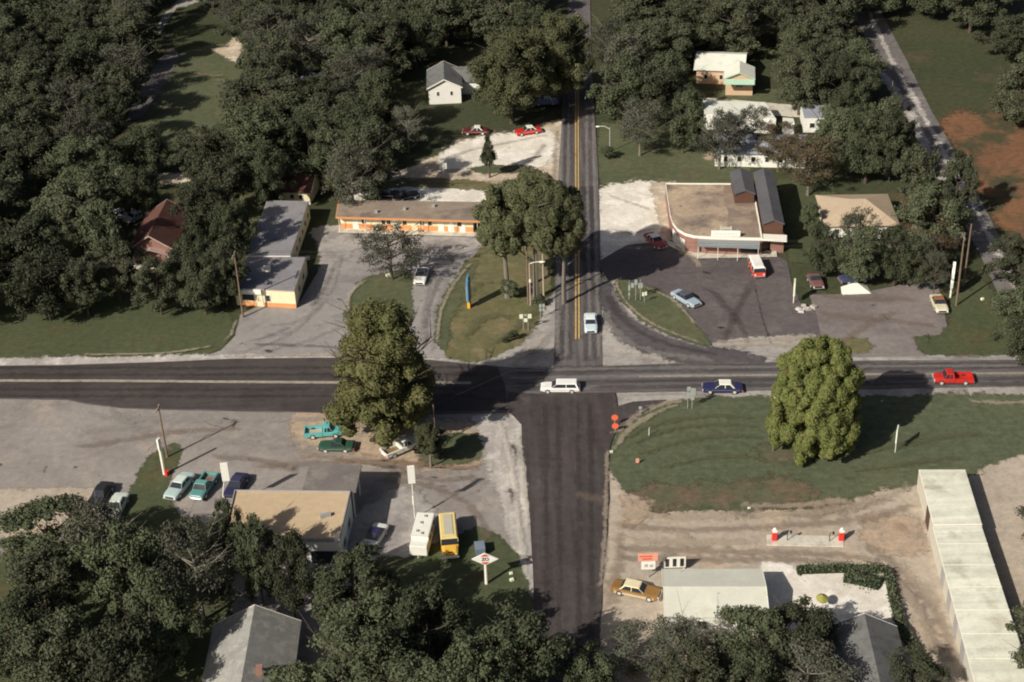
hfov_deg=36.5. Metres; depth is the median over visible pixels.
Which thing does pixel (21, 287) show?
tree
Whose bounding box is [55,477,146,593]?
tree
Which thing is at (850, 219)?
tree
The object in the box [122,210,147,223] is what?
parked car
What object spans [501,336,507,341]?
bush
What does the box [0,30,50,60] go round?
tree
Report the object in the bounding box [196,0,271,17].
tree
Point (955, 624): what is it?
garage door
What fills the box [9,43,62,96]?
tree
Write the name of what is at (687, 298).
parked car
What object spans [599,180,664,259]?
gravel yard
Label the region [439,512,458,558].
school bus
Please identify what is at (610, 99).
tree
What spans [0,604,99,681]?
tree
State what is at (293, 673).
tree
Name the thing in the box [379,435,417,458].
pickup truck
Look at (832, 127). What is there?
tree
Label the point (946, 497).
storage building
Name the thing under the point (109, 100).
tree
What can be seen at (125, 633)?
tree
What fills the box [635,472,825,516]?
worn grass
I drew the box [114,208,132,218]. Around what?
parked car
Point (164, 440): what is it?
utility pole
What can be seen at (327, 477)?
pump canopy
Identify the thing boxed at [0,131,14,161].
tree
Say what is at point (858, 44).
tree
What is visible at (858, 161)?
tree
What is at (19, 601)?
tree
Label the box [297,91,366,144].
tree
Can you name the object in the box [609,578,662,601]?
parked car
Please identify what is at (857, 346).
grass island
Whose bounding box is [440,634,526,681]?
tree
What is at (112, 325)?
lawn
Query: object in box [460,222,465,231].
door
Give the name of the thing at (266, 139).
tree
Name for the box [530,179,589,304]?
tree
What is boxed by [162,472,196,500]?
parked car
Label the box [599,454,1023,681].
dirt lot
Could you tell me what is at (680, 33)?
tree
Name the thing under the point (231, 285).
tree
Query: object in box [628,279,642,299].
route sign
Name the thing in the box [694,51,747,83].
white roofed house
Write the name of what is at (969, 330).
grass verge
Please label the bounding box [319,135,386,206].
tree
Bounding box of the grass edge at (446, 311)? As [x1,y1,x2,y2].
[433,259,480,351]
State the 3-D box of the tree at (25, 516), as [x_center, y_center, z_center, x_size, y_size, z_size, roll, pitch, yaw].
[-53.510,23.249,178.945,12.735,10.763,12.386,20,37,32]
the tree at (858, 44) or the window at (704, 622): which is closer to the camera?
the window at (704, 622)
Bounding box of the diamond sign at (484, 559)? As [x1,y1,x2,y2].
[472,553,497,584]
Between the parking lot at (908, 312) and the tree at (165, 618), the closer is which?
the tree at (165, 618)
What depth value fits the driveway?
295.30 m
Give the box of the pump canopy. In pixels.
[302,464,361,516]
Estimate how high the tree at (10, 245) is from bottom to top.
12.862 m
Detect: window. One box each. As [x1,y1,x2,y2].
[241,294,254,300]
[265,295,270,301]
[311,551,336,563]
[672,229,676,243]
[697,621,706,628]
[699,247,759,253]
[737,156,741,161]
[809,123,814,127]
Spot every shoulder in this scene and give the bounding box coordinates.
[0,352,447,365]
[447,279,1019,368]
[615,386,1023,433]
[879,72,945,179]
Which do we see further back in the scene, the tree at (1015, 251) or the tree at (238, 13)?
the tree at (238, 13)
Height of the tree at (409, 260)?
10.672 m
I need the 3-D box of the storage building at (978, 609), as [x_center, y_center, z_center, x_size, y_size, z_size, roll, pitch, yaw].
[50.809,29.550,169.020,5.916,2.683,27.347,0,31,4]
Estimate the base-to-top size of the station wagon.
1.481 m
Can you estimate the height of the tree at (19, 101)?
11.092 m
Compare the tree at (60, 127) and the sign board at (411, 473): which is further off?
the tree at (60, 127)
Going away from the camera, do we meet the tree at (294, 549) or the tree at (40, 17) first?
the tree at (294, 549)
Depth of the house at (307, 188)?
265.91 m
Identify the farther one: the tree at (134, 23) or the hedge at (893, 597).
the tree at (134, 23)
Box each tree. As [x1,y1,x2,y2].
[0,0,62,28]
[0,1,24,50]
[0,14,28,59]
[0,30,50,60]
[0,53,14,94]
[0,55,51,124]
[0,90,66,134]
[0,104,61,162]
[0,127,62,189]
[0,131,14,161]
[0,160,34,225]
[0,165,33,214]
[0,209,68,287]
[0,217,19,258]
[0,270,10,298]
[0,492,108,584]
[0,583,58,679]
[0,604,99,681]
[1,242,93,320]
[4,545,92,629]
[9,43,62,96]
[16,5,65,45]
[29,175,112,248]
[40,74,101,131]
[43,132,127,187]
[45,16,96,51]
[48,0,113,21]
[50,45,104,105]
[50,102,114,162]
[52,24,116,83]
[54,611,181,681]
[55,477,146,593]
[58,166,118,220]
[59,0,105,50]
[59,255,109,316]
[63,521,179,616]
[68,199,126,271]
[69,90,132,142]
[87,233,147,300]
[89,62,146,120]
[92,5,160,67]
[93,0,163,20]
[93,37,155,92]
[108,568,204,669]
[110,0,152,37]
[114,162,161,218]
[115,123,174,172]
[130,254,180,314]
[149,500,248,620]
[164,124,235,184]
[165,229,218,291]
[168,178,231,252]
[176,254,224,314]
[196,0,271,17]
[197,153,250,207]
[206,0,217,8]
[206,238,250,304]
[206,491,243,577]
[207,0,257,30]
[207,196,260,263]
[213,0,280,50]
[216,67,315,116]
[219,96,289,169]
[225,512,289,606]
[230,138,299,192]
[235,29,308,80]
[239,3,303,52]
[240,46,291,100]
[244,147,296,202]
[247,108,288,148]
[262,526,326,618]
[262,659,345,681]
[263,90,316,126]
[264,0,320,19]
[272,12,339,71]
[275,2,323,57]
[278,110,329,172]
[282,72,340,119]
[295,122,364,189]
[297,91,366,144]
[299,612,438,681]
[305,0,377,33]
[306,587,414,681]
[307,540,400,633]
[309,5,378,58]
[313,297,441,447]
[315,16,371,74]
[316,95,391,131]
[319,44,393,103]
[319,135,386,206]
[323,43,390,92]
[330,118,404,192]
[334,112,382,157]
[341,9,414,64]
[347,68,402,126]
[351,217,438,279]
[354,0,413,11]
[354,10,412,80]
[355,0,423,41]
[363,648,472,681]
[379,2,446,68]
[387,104,429,152]
[387,577,473,680]
[413,422,445,468]
[415,0,476,46]
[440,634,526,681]
[457,0,547,37]
[465,18,561,123]
[466,596,575,681]
[471,181,530,298]
[479,131,497,177]
[483,0,548,15]
[498,165,564,297]
[499,4,547,54]
[523,9,595,104]
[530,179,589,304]
[558,638,621,681]
[581,16,652,62]
[585,53,652,124]
[586,615,683,679]
[599,26,654,102]
[607,0,676,39]
[613,22,664,69]
[616,96,673,155]
[635,46,690,103]
[638,66,706,125]
[638,588,736,680]
[639,0,674,17]
[644,15,709,67]
[645,635,738,681]
[648,0,725,46]
[659,86,707,152]
[688,107,748,169]
[695,0,761,51]
[703,0,734,34]
[704,603,793,681]
[712,642,791,681]
[727,0,801,47]
[729,100,777,140]
[746,635,861,681]
[751,121,802,171]
[756,593,843,678]
[759,0,807,20]
[765,334,865,466]
[768,26,825,71]
[770,38,836,89]
[771,50,834,114]
[772,133,842,195]
[776,2,856,52]
[798,0,840,8]
[799,200,822,235]
[800,102,869,174]
[800,222,846,278]
[801,0,870,33]
[812,50,877,108]
[821,36,890,70]
[829,45,882,95]
[829,110,906,183]
[830,202,890,260]
[832,69,883,113]
[834,224,891,282]
[841,123,899,165]
[846,0,902,19]
[859,93,911,144]
[864,102,920,181]
[874,223,919,285]
[885,641,951,681]
[891,182,976,250]
[892,141,941,199]
[895,190,944,233]
[905,237,950,289]
[906,0,944,18]
[920,247,951,293]
[921,218,960,269]
[935,149,979,207]
[941,0,1012,32]
[969,12,1023,62]
[980,229,1023,287]
[985,282,1023,340]
[987,63,1023,125]
[989,313,1023,366]
[1005,600,1023,668]
[1009,50,1023,92]
[1014,261,1023,299]
[1015,505,1023,538]
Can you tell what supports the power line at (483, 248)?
attached to the utility pole at (956, 302)
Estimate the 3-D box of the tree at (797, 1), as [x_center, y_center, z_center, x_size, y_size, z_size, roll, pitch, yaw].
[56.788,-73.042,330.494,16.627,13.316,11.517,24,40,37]
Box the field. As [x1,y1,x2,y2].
[609,390,1023,512]
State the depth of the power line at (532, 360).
206.88 m
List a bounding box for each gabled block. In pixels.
[729,168,755,202]
[753,168,784,236]
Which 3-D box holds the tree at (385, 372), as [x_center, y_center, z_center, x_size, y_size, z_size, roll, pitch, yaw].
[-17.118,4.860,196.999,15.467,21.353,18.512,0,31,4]
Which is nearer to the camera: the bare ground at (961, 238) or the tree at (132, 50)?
the bare ground at (961, 238)
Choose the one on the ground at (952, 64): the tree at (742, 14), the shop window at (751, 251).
the tree at (742, 14)
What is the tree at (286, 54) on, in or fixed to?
on the ground at (952, 64)
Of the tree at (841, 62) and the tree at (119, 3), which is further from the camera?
the tree at (119, 3)
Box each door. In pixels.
[256,295,263,306]
[352,219,358,228]
[411,221,417,229]
[438,222,443,230]
[448,222,453,230]
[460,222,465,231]
[681,239,684,249]
[712,621,720,634]
[925,506,929,530]
[940,567,944,589]
[946,589,950,613]
[952,614,957,638]
[959,639,964,663]
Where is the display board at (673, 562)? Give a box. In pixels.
[663,556,685,568]
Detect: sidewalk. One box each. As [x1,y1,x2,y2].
[338,228,474,236]
[666,240,696,256]
[696,250,776,257]
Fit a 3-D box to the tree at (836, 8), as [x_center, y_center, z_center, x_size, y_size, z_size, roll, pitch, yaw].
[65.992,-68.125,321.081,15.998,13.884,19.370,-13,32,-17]
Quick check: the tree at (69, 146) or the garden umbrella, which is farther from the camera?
the tree at (69, 146)
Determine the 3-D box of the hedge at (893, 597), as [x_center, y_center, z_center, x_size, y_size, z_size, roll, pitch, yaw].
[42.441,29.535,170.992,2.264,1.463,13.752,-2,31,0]
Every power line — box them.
[0,233,1015,263]
[43,235,1023,264]
[45,238,1023,267]
[434,325,603,404]
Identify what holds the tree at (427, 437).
on the dirt patch at (366, 449)
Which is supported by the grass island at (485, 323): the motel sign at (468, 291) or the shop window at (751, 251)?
the motel sign at (468, 291)
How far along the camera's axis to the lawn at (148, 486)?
181.13 m
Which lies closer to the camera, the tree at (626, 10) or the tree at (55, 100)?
the tree at (55, 100)
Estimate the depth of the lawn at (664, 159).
275.95 m
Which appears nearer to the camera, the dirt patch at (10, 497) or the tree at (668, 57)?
the dirt patch at (10, 497)
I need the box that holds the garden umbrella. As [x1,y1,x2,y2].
[816,593,828,603]
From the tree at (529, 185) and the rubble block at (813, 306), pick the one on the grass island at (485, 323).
the tree at (529, 185)
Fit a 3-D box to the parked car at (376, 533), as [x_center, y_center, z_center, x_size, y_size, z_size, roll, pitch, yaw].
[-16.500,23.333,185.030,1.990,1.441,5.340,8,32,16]
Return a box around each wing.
[246,200,310,257]
[452,66,480,93]
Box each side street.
[126,49,179,121]
[155,0,203,35]
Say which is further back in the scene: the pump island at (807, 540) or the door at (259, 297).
the door at (259, 297)
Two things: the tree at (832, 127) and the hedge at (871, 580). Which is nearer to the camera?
the hedge at (871, 580)
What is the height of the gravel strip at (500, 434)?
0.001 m
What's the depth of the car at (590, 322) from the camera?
226.04 m
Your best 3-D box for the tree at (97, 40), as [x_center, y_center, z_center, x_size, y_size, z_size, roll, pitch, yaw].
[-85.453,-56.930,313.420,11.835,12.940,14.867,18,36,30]
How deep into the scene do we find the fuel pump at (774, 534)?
182.24 m
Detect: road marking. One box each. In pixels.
[575,90,576,338]
[577,15,579,338]
[866,11,1023,288]
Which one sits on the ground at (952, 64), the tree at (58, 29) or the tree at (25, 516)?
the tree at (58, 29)
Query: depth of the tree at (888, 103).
269.50 m
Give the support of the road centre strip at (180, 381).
on the road at (489, 394)
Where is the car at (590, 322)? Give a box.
[584,313,597,333]
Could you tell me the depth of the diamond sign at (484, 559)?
175.68 m
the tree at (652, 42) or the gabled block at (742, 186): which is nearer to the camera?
the gabled block at (742, 186)
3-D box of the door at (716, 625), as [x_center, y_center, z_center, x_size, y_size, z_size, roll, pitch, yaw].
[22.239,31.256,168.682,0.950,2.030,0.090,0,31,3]
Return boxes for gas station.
[228,490,352,567]
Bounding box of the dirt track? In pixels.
[109,172,190,184]
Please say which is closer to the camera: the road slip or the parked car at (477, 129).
the road slip
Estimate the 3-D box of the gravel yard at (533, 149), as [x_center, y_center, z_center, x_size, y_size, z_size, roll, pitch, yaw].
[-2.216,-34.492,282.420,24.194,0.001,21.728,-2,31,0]
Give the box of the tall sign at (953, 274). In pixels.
[949,262,955,297]
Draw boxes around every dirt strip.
[649,181,675,240]
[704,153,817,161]
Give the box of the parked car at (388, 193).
[378,188,399,199]
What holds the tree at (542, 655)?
on the ground at (952, 64)
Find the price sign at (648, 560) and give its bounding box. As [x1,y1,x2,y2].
[638,553,657,577]
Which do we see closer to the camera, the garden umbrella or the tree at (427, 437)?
the garden umbrella
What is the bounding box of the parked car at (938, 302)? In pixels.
[929,294,948,313]
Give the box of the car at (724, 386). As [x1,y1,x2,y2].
[701,379,742,394]
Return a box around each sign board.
[156,437,169,475]
[220,462,229,497]
[407,465,415,517]
[439,163,446,175]
[793,278,795,302]
[895,425,898,451]
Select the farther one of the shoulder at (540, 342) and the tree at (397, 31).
the tree at (397, 31)
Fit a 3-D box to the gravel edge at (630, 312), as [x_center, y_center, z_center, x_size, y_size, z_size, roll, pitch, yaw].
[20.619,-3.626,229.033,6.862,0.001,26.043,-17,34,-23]
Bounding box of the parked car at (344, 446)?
[317,438,355,453]
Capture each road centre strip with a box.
[0,379,470,383]
[639,372,1023,376]
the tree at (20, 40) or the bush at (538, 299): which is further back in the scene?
the tree at (20, 40)
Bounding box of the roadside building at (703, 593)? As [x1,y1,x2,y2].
[661,569,768,634]
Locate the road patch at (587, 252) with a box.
[557,186,595,260]
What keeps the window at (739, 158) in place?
in the blue roofed house at (748, 156)
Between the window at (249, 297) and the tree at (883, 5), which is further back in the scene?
the tree at (883, 5)
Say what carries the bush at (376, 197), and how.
on the gravel yard at (448, 194)
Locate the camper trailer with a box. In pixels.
[409,512,434,558]
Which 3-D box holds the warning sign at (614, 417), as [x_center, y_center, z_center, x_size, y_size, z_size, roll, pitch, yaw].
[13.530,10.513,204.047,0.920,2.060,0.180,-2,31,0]
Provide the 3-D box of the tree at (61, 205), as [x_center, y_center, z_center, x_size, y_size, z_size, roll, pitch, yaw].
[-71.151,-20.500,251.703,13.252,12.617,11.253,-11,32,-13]
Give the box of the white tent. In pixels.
[841,283,870,294]
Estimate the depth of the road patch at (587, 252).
254.01 m
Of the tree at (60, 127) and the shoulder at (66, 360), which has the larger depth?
the tree at (60, 127)
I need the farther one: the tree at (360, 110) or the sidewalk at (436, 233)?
the tree at (360, 110)
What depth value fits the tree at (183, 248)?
232.64 m
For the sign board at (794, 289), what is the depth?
229.32 m
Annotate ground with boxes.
[0,0,1023,358]
[906,225,962,242]
[937,105,1023,246]
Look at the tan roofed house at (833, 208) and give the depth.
249.33 m
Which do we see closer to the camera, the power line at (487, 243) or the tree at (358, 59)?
the power line at (487, 243)
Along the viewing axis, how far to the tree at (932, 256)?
228.15 m
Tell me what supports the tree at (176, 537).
on the lawn at (148, 486)
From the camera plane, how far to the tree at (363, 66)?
302.71 m
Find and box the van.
[748,255,765,277]
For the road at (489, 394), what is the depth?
216.51 m
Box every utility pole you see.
[156,404,168,457]
[232,251,243,317]
[525,245,528,303]
[542,254,544,302]
[955,232,965,305]
[962,224,971,286]
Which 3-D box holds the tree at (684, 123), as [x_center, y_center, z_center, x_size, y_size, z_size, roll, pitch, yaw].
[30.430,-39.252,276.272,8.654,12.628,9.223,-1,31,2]
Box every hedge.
[796,560,884,575]
[842,560,883,592]
[880,565,918,653]
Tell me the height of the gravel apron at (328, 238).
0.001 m
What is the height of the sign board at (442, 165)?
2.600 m
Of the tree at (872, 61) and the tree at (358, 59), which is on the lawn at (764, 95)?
the tree at (872, 61)
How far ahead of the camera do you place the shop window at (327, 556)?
180.46 m
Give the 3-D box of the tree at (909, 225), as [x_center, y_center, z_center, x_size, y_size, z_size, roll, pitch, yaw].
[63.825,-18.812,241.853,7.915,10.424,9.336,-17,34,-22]
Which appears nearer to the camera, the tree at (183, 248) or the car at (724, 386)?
the car at (724, 386)
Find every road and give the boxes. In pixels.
[0,358,506,411]
[0,358,1023,412]
[507,392,664,681]
[554,0,601,367]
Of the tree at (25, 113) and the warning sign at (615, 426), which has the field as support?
the warning sign at (615, 426)
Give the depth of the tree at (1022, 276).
223.78 m
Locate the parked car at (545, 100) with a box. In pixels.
[535,96,558,106]
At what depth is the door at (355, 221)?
256.58 m
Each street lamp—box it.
[529,261,544,304]
[596,126,609,145]
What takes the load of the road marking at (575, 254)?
on the road at (585, 350)
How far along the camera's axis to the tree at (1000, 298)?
216.52 m
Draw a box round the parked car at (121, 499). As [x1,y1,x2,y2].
[103,492,129,519]
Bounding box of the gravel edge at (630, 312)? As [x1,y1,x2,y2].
[611,277,711,346]
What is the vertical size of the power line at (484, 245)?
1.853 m
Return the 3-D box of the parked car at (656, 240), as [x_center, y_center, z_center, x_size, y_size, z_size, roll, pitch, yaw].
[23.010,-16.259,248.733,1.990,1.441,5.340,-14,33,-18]
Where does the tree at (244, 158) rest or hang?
on the lawn at (252, 207)
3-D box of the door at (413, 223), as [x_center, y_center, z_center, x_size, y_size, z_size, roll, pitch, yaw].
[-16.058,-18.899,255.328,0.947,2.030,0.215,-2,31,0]
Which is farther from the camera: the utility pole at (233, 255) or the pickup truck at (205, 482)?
the utility pole at (233, 255)
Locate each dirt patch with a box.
[0,484,94,537]
[288,412,482,475]
[617,492,655,527]
[857,508,927,558]
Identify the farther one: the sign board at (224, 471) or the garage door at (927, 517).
the sign board at (224, 471)
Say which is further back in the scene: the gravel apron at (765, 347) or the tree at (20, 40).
the tree at (20, 40)
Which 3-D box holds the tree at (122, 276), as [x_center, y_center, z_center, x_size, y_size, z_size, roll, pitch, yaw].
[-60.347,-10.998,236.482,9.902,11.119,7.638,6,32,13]
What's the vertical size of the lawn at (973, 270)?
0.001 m
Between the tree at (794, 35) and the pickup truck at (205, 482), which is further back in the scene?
the tree at (794, 35)
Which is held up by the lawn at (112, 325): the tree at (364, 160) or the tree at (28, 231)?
the tree at (28, 231)
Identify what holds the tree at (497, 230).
on the grass island at (485, 323)
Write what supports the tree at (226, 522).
on the lawn at (148, 486)
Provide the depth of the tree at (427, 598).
160.45 m
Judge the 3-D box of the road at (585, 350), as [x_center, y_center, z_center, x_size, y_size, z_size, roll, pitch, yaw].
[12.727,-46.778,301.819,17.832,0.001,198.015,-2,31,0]
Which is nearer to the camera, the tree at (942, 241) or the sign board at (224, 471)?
the sign board at (224, 471)
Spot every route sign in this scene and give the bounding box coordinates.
[519,314,531,329]
[539,304,544,317]
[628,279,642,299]
[686,387,695,408]
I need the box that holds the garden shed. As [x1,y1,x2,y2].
[782,118,794,133]
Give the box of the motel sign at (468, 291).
[466,274,470,308]
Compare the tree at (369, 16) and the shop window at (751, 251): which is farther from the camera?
the tree at (369, 16)
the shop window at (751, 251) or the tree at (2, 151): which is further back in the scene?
the tree at (2, 151)
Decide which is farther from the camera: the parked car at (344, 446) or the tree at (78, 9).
the tree at (78, 9)
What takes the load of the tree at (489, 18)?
on the ground at (952, 64)
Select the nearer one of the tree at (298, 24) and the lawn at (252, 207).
the lawn at (252, 207)
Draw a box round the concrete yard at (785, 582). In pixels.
[759,559,903,636]
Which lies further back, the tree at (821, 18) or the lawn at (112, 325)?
the tree at (821, 18)
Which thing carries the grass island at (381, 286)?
on the parking lot at (260, 330)
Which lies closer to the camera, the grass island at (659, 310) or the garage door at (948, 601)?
the garage door at (948, 601)
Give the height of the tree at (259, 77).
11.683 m
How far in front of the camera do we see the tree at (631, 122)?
273.77 m
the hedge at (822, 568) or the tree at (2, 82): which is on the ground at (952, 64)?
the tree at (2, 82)
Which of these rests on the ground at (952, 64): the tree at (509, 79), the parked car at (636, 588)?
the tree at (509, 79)
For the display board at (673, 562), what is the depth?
178.01 m
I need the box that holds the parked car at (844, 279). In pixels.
[837,273,871,284]
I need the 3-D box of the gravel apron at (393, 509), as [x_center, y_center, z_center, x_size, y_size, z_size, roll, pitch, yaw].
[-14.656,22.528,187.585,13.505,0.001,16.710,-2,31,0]
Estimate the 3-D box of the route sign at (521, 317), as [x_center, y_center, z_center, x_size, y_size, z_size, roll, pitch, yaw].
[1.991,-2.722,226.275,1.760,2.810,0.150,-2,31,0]
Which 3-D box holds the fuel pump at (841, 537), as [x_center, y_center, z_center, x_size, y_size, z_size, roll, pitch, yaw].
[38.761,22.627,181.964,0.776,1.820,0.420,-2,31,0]
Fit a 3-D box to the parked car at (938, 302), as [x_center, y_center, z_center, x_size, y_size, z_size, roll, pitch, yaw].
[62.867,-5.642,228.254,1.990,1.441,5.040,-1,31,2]
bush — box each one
[362,187,383,199]
[431,445,445,458]
[499,279,521,298]
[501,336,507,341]
[507,330,519,338]
[533,294,544,304]
[598,145,613,158]
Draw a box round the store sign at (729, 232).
[711,226,739,236]
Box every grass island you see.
[343,269,414,323]
[418,433,485,467]
[440,244,555,363]
[613,278,710,345]
[843,337,873,355]
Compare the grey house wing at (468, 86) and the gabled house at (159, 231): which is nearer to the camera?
the gabled house at (159, 231)
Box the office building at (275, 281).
[236,257,307,307]
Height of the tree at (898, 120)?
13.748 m
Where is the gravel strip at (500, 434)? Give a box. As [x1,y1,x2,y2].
[469,413,533,594]
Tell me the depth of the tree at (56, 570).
168.71 m
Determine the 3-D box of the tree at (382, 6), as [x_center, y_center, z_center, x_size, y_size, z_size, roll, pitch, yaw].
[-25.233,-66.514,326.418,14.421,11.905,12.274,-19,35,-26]
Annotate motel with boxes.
[336,200,480,233]
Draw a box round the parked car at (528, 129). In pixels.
[513,124,542,136]
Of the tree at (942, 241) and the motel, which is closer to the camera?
the tree at (942, 241)
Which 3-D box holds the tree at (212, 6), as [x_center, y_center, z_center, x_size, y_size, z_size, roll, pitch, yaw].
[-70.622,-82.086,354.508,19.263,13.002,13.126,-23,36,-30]
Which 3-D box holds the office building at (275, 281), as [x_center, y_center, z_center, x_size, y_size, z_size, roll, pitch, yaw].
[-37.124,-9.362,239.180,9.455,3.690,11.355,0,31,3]
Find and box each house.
[130,199,187,268]
[202,604,301,681]
[278,174,319,204]
[426,61,461,104]
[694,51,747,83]
[703,100,775,133]
[713,133,806,167]
[724,61,754,94]
[800,105,828,132]
[815,194,899,238]
[830,613,910,681]
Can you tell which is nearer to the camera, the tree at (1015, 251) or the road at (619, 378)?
the road at (619, 378)
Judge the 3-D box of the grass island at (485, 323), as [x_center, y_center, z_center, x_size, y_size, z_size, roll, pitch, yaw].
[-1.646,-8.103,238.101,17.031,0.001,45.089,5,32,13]
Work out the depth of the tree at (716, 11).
322.54 m
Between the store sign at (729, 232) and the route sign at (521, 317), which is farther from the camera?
the store sign at (729, 232)
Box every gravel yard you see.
[348,187,485,201]
[436,130,559,169]
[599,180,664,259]
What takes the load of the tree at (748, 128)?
on the lawn at (664, 159)
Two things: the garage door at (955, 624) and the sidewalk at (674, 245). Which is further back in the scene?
the sidewalk at (674, 245)
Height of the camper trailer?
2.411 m
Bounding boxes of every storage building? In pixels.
[917,470,981,539]
[931,526,1023,681]
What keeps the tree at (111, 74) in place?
on the ground at (952, 64)
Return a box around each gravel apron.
[308,225,480,269]
[347,489,440,558]
[390,121,561,206]
[711,332,815,359]
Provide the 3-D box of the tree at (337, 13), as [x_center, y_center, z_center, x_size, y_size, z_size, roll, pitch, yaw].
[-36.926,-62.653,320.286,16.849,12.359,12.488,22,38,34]
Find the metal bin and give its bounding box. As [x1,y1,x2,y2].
[474,540,484,555]
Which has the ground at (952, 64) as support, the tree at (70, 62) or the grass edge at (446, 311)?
the tree at (70, 62)
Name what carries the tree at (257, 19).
on the ground at (952, 64)
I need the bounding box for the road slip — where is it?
[592,278,766,362]
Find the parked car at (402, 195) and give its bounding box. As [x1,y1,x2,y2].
[392,190,420,200]
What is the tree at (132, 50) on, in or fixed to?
on the ground at (952, 64)
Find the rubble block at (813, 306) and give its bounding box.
[810,304,817,309]
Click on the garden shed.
(785, 129)
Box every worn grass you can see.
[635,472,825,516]
[750,438,818,462]
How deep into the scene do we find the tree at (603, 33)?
312.20 m
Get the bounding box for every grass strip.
[376,178,496,190]
[471,163,528,173]
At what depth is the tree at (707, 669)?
153.84 m
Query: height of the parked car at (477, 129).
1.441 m
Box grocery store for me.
[665,183,786,260]
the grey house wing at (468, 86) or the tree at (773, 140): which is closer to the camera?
the tree at (773, 140)
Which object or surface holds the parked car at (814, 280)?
on the ground at (952, 64)
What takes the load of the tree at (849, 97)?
on the ground at (952, 64)
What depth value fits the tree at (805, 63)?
286.74 m
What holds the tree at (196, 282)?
on the lawn at (112, 325)
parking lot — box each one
[0,398,533,681]
[207,245,481,358]
[600,240,819,343]
[809,282,946,356]
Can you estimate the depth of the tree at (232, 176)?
256.99 m
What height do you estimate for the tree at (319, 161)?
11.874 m
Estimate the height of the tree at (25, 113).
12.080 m
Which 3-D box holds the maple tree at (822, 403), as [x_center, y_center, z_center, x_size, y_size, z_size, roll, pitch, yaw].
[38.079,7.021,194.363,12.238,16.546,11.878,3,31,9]
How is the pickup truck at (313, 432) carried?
on the dirt patch at (366, 449)
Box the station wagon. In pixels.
[540,379,580,392]
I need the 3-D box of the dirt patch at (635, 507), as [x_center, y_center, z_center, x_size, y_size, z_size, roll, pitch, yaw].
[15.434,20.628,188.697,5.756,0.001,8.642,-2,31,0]
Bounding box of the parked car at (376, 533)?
[361,523,388,553]
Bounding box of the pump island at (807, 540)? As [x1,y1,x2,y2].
[767,534,843,546]
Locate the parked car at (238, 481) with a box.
[223,472,249,499]
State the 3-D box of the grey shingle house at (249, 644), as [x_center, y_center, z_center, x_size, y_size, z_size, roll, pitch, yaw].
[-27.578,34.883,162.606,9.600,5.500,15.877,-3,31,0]
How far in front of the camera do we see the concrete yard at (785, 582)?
174.55 m
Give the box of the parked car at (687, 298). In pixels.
[670,289,702,307]
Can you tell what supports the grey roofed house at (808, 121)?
on the ground at (952, 64)
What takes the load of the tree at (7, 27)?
on the ground at (952, 64)
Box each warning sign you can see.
[611,415,617,422]
[612,423,618,430]
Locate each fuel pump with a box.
[771,528,777,540]
[838,528,844,540]
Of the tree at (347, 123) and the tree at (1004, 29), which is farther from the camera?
the tree at (1004, 29)
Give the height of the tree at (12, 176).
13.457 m
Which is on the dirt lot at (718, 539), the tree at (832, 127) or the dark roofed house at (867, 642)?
the dark roofed house at (867, 642)
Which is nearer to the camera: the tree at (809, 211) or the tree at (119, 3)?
the tree at (809, 211)
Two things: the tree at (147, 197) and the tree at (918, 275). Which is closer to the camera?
the tree at (918, 275)
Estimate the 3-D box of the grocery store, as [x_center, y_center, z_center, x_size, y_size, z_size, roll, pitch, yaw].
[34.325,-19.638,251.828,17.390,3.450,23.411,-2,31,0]
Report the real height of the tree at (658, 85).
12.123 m
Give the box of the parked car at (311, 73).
[300,72,321,79]
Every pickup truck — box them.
[188,471,218,500]
[303,421,341,439]
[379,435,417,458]
[932,369,974,384]
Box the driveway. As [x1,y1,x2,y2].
[666,98,800,116]
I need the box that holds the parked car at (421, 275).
[413,267,428,284]
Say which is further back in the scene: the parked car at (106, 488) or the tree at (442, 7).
the tree at (442, 7)
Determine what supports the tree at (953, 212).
on the lawn at (973, 270)
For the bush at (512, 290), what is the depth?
233.72 m
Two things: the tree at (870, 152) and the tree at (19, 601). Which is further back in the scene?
the tree at (870, 152)
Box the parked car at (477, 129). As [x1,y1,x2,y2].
[462,125,488,135]
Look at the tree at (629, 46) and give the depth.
293.17 m
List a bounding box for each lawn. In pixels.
[0,283,236,358]
[0,443,234,681]
[124,43,252,172]
[234,194,265,242]
[348,526,533,658]
[597,121,753,183]
[635,87,859,117]
[777,178,844,263]
[880,239,991,296]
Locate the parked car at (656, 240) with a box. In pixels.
[643,232,667,249]
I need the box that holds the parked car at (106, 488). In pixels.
[88,481,114,508]
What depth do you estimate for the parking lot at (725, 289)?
235.90 m
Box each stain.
[508,489,513,500]
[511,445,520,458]
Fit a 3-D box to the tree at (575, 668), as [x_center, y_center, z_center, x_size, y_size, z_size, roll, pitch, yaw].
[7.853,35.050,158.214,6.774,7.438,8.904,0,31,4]
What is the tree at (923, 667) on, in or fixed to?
on the dirt lot at (718, 539)
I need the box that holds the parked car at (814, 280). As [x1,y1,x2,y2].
[806,273,824,288]
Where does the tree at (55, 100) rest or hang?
on the ground at (952, 64)
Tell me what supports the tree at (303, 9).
on the ground at (952, 64)
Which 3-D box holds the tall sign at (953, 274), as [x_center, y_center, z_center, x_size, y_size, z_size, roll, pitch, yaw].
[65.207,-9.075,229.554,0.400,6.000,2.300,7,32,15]
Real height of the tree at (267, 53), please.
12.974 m

